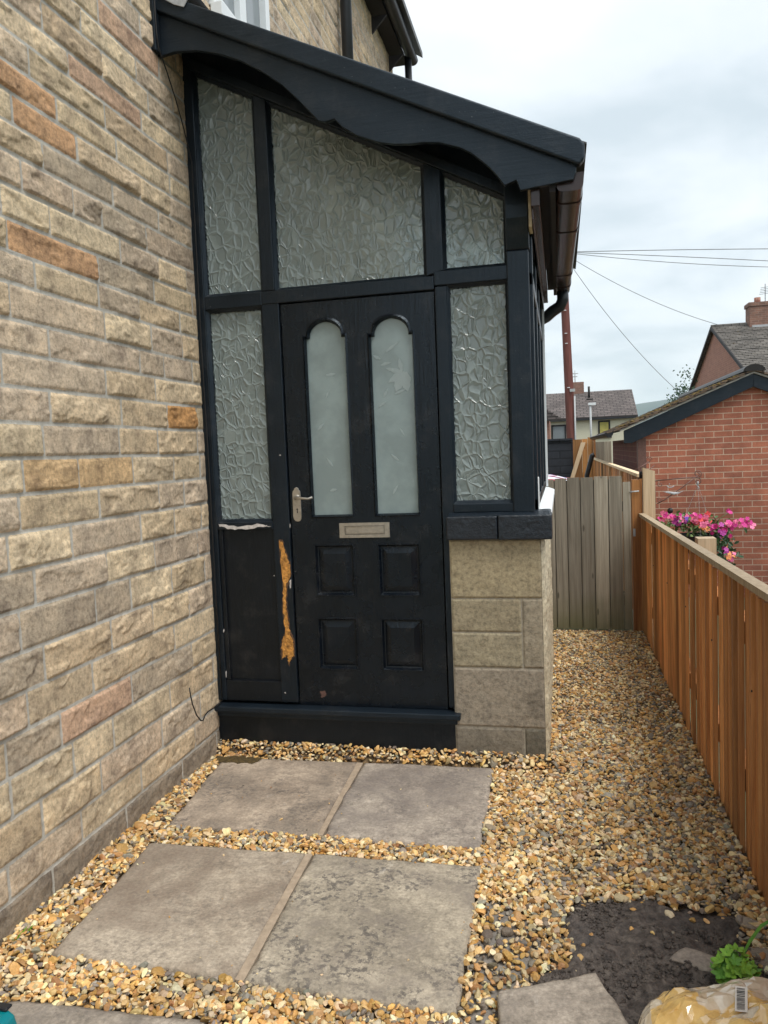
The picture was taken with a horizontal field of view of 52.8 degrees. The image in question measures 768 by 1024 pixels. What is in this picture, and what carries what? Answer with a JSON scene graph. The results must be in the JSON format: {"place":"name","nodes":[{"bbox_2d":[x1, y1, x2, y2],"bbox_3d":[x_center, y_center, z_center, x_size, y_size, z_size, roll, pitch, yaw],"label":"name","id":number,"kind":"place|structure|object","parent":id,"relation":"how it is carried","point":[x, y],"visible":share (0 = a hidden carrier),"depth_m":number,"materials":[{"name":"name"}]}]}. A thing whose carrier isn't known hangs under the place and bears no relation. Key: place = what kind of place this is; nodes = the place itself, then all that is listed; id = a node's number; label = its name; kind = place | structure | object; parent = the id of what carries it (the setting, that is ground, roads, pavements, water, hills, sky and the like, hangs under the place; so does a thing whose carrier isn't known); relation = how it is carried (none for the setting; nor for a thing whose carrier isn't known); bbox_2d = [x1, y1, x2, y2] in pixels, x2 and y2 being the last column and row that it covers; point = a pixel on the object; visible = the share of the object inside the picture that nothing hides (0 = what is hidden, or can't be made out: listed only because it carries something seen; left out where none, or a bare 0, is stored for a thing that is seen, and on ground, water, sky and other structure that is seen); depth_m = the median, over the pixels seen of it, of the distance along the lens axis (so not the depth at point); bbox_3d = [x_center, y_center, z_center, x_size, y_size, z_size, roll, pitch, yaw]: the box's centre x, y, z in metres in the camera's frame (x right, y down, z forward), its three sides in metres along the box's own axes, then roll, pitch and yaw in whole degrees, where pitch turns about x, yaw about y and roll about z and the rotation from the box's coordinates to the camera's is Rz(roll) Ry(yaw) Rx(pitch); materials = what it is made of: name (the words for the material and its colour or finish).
{"place":"outdoors","nodes":[
{"label":"outdoors","id":0,"kind":"place"},
{"bbox_2d":[0,629,767,1023],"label":"path","id":1,"kind":"structure","parent":0,"point":[431,763],"depth_m":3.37,"materials":[{"name":"beige gravel"}]},
{"bbox_2d":[13,924,33,940],"bbox_3d":[-1.159,1.345,2.469,0.038,0.059,0.089,-1,4,13],"label":"weed","id":2,"kind":"object","parent":1,"relation":"on","point":[25,929],"visible":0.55,"depth_m":2.48,"materials":[{"name":"green plant"}]},
{"bbox_2d":[8,1001,205,1023],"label":"paving slab","id":3,"kind":"structure","parent":1,"relation":"on","point":[26,1012],"depth_m":2.11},
{"bbox_2d":[0,1002,16,1023],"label":"tool case","id":4,"kind":"object","parent":3,"relation":"on","point":[7,1016],"visible":1,"depth_m":2.01,"materials":[{"name":"teal plastic"}]},
{"bbox_2d":[52,843,304,983],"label":"paving slab","id":5,"kind":"structure","parent":1,"relation":"on","point":[189,888],"depth_m":2.58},
{"bbox_2d":[168,759,356,839],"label":"paving slab","id":6,"kind":"structure","parent":1,"relation":"on","point":[260,805],"depth_m":3.43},
{"bbox_2d":[213,755,261,763],"bbox_3d":[-0.711,1.235,3.842,0.300,0.008,0.130,-1,4,13],"label":"moss","id":7,"kind":"object","parent":6,"relation":"on","point":[240,759],"visible":1,"depth_m":3.85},
{"bbox_2d":[235,854,312,987],"bbox_3d":[-0.350,1.343,2.583,0.029,0.041,0.710,-1,4,11],"label":"mortar strip","id":8,"kind":"object","parent":1,"relation":"on","point":[251,960],"visible":0.61,"depth_m":2.50,"materials":[{"name":"beige concrete"}]},
{"bbox_2d":[318,762,362,835],"bbox_3d":[-0.185,1.273,3.427,0.031,0.040,0.723,-1,4,11],"label":"mortar strip","id":9,"kind":"object","parent":1,"relation":"on","point":[345,789],"visible":0.62,"depth_m":3.39,"materials":[{"name":"beige concrete"}]},
{"bbox_2d":[243,854,480,1018],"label":"paving slab","id":10,"kind":"structure","parent":1,"relation":"on","point":[379,922],"depth_m":2.41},
{"bbox_2d":[326,763,493,852],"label":"paving slab","id":11,"kind":"structure","parent":1,"relation":"on","point":[383,807],"depth_m":3.28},
{"bbox_2d":[464,901,540,1023],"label":"gravel","id":12,"kind":"structure","parent":0,"point":[490,959],"depth_m":2.30,"materials":[{"name":"beige gravel"}]},
{"bbox_2d":[547,438,572,477],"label":"garden wall","id":13,"kind":"structure","parent":0,"point":[560,457],"depth_m":16.37,"materials":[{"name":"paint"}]},
{"bbox_2d":[393,0,767,403],"label":"sky","id":14,"kind":"structure","parent":0,"point":[668,99],"materials":[{"name":"white"}]},
{"bbox_2d":[528,894,767,1023],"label":"soil","id":15,"kind":"structure","parent":0,"point":[636,970],"depth_m":2.31,"materials":[{"name":"black soil"}]},
{"bbox_2d":[497,972,627,1023],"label":"paving slab","id":16,"kind":"structure","parent":15,"relation":"on","point":[586,999],"depth_m":2.03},
{"bbox_2d":[669,947,714,971],"bbox_3d":[0.905,1.306,2.239,0.128,0.047,0.088,1,6,40],"label":"stone","id":17,"kind":"object","parent":15,"relation":"on","point":[700,960],"visible":0.73,"depth_m":2.23,"materials":[{"name":"grey stone"}]},
{"bbox_2d":[638,976,767,1023],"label":"plastic bag","id":18,"kind":"object","parent":15,"relation":"on","point":[741,1001],"visible":0.95,"depth_m":1.89,"materials":[{"name":"beige plastic"}]},
{"bbox_2d":[709,943,762,983],"bbox_3d":[0.969,1.254,2.128,0.140,0.121,0.119,-1,4,13],"label":"plant","id":19,"kind":"object","parent":15,"relation":"on","point":[728,964],"visible":0.8,"depth_m":2.11,"materials":[{"name":"green plant"}]},
{"bbox_2d":[740,916,757,929],"bbox_3d":[1.137,1.283,2.405,0.071,0.034,0.055,2,6,42],"label":"stone","id":20,"kind":"object","parent":15,"relation":"on","point":[747,921],"visible":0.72,"depth_m":2.40,"materials":[{"name":"grey stone"}]},
{"bbox_2d":[744,920,767,952],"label":"grass blade","id":21,"kind":"object","parent":15,"relation":"on","point":[756,932],"depth_m":2.25,"materials":[{"name":"green plant"}]},
{"bbox_2d":[748,947,767,971],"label":"stone","id":22,"kind":"object","parent":15,"relation":"on","point":[754,951],"visible":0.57,"depth_m":2.26,"materials":[{"name":"grey stone"}]},
{"bbox_2d":[557,597,745,832],"bbox_3d":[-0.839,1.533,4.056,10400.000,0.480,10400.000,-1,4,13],"label":"ground","id":23,"kind":"structure","parent":0,"point":[689,656],"depth_m":6.59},
{"bbox_2d":[0,0,422,947],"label":"stone house","id":24,"kind":"structure","parent":23,"relation":"on","point":[108,660],"depth_m":3.02,"materials":[{"name":"stone"}]},
{"bbox_2d":[189,688,220,720],"bbox_3d":[-0.875,0.914,3.825,0.018,0.200,0.352,-1,4,11],"label":"cable","id":25,"kind":"object","parent":24,"relation":"attached to","point":[195,710],"visible":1,"depth_m":3.70,"materials":[{"name":"black rubber"}]},
{"bbox_2d":[208,0,269,30],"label":"window","id":26,"kind":"structure","parent":24,"relation":"in","point":[254,12],"depth_m":4.62,"materials":[{"name":"white plastic"}]},
{"bbox_2d":[149,0,586,759],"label":"porch","id":27,"kind":"object","parent":23,"relation":"on","point":[383,258],"visible":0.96,"depth_m":3.72,"materials":[{"name":"black paint"}]},
{"bbox_2d":[154,0,222,700],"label":"cable","id":28,"kind":"object","parent":27,"relation":"attached to","point":[201,344],"visible":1,"depth_m":3.86,"materials":[{"name":"black rubber"}]},
{"bbox_2d":[281,292,448,708],"bbox_3d":[-0.098,-0.026,3.760,0.754,1.994,0.094,-1,4,13],"label":"door","id":29,"kind":"structure","parent":27,"relation":"in","point":[361,374],"depth_m":3.77,"materials":[{"name":"paint"}]},
{"bbox_2d":[547,410,563,438],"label":"brick house","id":30,"kind":"structure","parent":23,"relation":"on","point":[550,415],"depth_m":37.59,"materials":[{"name":"orange brick"}]},
{"bbox_2d":[561,294,575,439],"bbox_3d":[6.564,-5.021,27.525,0.518,8.807,0.369,-1,4,13],"label":"utility pole","id":31,"kind":"object","parent":23,"relation":"on","point":[570,404],"visible":0.46,"depth_m":27.43,"materials":[{"name":"wood"}]},
{"bbox_2d":[574,270,674,388],"bbox_3d":[8.293,-6.727,27.260,3.862,5.011,0.019,-2,4,5],"label":"overhead wire","id":32,"kind":"object","parent":31,"relation":"attached to","point":[623,334],"visible":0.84,"depth_m":27.27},
{"bbox_2d":[577,261,717,324],"bbox_3d":[9.330,-8.020,27.891,6.114,2.617,0.019,-3,4,-10],"label":"overhead wire","id":33,"kind":"object","parent":31,"relation":"attached to","point":[645,297],"visible":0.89,"depth_m":27.93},
{"bbox_2d":[580,254,763,266],"bbox_3d":[11.878,-8.674,26.535,11.262,1.320,0.021,-2,4,8],"label":"overhead wire","id":34,"kind":"object","parent":31,"relation":"attached to","point":[674,262],"visible":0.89,"depth_m":26.78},
{"bbox_2d":[577,248,767,251],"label":"overhead wire","id":35,"kind":"object","parent":31,"relation":"attached to","point":[671,249],"visible":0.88,"depth_m":26.45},
{"bbox_2d":[577,252,767,260],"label":"overhead wire","id":36,"kind":"object","parent":31,"relation":"attached to","point":[675,256],"visible":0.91,"depth_m":26.43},
{"bbox_2d":[570,437,595,479],"bbox_3d":[4.095,-0.690,15.989,0.588,1.710,0.160,-2,4,6],"label":"timber screen","id":37,"kind":"object","parent":23,"relation":"on","point":[582,450],"visible":0.3,"depth_m":15.96,"materials":[{"name":"brown wood"}]},
{"bbox_2d":[584,453,594,477],"bbox_3d":[3.000,-0.247,11.255,0.172,1.233,0.111,-3,4,-9],"label":"pole","id":38,"kind":"object","parent":23,"relation":"on","point":[589,464],"visible":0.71,"depth_m":11.21,"materials":[{"name":"black plastic"}]},
{"bbox_2d":[546,370,637,469],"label":"cream house","id":39,"kind":"structure","parent":23,"relation":"on","point":[611,409],"depth_m":47.20,"materials":[{"name":"grey tile"}]},
{"bbox_2d":[551,424,565,438],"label":"window","id":40,"kind":"structure","parent":39,"relation":"in","point":[557,431],"depth_m":47.17,"materials":[{"name":"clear glass"}]},
{"bbox_2d":[598,420,611,437],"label":"window","id":41,"kind":"structure","parent":39,"relation":"in","point":[604,425],"depth_m":46.56,"materials":[{"name":"yellow glass"}]},
{"bbox_2d":[588,402,595,436],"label":"street lamp","id":42,"kind":"object","parent":23,"relation":"on","point":[590,407],"visible":0.57,"depth_m":45.23,"materials":[{"name":"white plastic"}]},
{"bbox_2d":[596,441,611,462],"bbox_3d":[4.605,-0.674,16.233,0.340,1.600,0.040,-1,4,13],"label":"fence panel","id":43,"kind":"object","parent":23,"relation":"on","point":[600,448],"visible":0.29,"depth_m":16.16,"materials":[{"name":"brown wood"}]},
{"bbox_2d":[593,457,642,629],"bbox_3d":[3.123,-0.059,10.804,0.063,1.314,9.469,-1,4,13],"label":"timber fence","id":44,"kind":"object","parent":23,"relation":"on","point":[602,467],"visible":0.31,"depth_m":8.05,"materials":[{"name":"brown wood"}]},
{"bbox_2d":[635,457,654,470],"bbox_3d":[2.687,-0.474,8.125,0.305,0.208,0.010,-1,4,13],"label":"basket bracket","id":45,"kind":"object","parent":44,"relation":"attached to","point":[646,463],"visible":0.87,"depth_m":8.10,"materials":[{"name":"black metal"}]},
{"bbox_2d":[642,468,655,596],"bbox_3d":[2.123,0.316,6.185,0.090,1.345,0.090,-1,4,13],"label":"gate post","id":46,"kind":"object","parent":23,"relation":"on","point":[648,491],"visible":0.36,"depth_m":6.11,"materials":[{"name":"brown wood"}]},
{"bbox_2d":[547,476,641,631],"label":"gate","id":47,"kind":"structure","parent":46,"relation":"attached to","point":[591,589],"depth_m":6.25,"materials":[{"name":"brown wood"}]},
{"bbox_2d":[655,470,701,513],"bbox_3d":[2.321,-0.156,6.105,0.353,0.338,0.045,-1,4,13],"label":"basket bracket","id":48,"kind":"object","parent":46,"relation":"attached to","point":[669,510],"visible":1,"depth_m":6.11,"materials":[{"name":"black metal"}]},
{"bbox_2d":[656,481,755,565],"bbox_3d":[2.465,0.118,6.068,0.721,0.715,0.488,-3,4,-8],"label":"hanging basket","id":49,"kind":"object","parent":48,"relation":"hanging from","point":[696,523],"visible":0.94,"depth_m":5.99,"materials":[{"name":"pink plant"}]},
{"bbox_2d":[590,364,767,597],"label":"garage","id":50,"kind":"structure","parent":23,"relation":"on","point":[715,432],"depth_m":9.91,"materials":[{"name":"brick"}]},
{"bbox_2d":[666,364,697,410],"bbox_3d":[10.378,-2.893,26.379,1.652,4.229,1.791,-3,4,-12],"label":"tree","id":51,"kind":"object","parent":23,"relation":"on","point":[684,387],"visible":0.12,"depth_m":26.25,"materials":[{"name":"green plant"}]},
{"bbox_2d":[639,513,767,907],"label":"timber fence","id":52,"kind":"object","parent":23,"relation":"on","point":[731,742],"visible":0.96,"depth_m":3.24,"materials":[{"name":"brown wood"}]},
{"bbox_2d":[688,287,767,390],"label":"brick house","id":53,"kind":"structure","parent":23,"relation":"on","point":[729,348],"depth_m":27.70,"materials":[{"name":"brown brick"}]},
{"bbox_2d":[635,399,676,424],"bbox_3d":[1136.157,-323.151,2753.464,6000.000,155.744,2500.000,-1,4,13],"label":"hill","id":54,"kind":"structure","parent":0,"point":[642,408],"depth_m":2184.64,"materials":[{"name":"green plant"}]},
{"bbox_3d":[1.904,0.183,9.748,0.860,1.090,0.900,-1,4,13],"label":"garden table","id":55,"kind":"object","parent":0,"visible":0},
{"bbox_2d":[548,474,567,480],"bbox_3d":[1.916,-0.412,9.592,0.782,0.107,0.812,-1,4,13],"label":"folded cloth","id":56,"kind":"object","parent":55,"relation":"on","point":[552,477],"visible":0.23,"depth_m":9.35,"materials":[{"name":"white fabric"}]}
]}

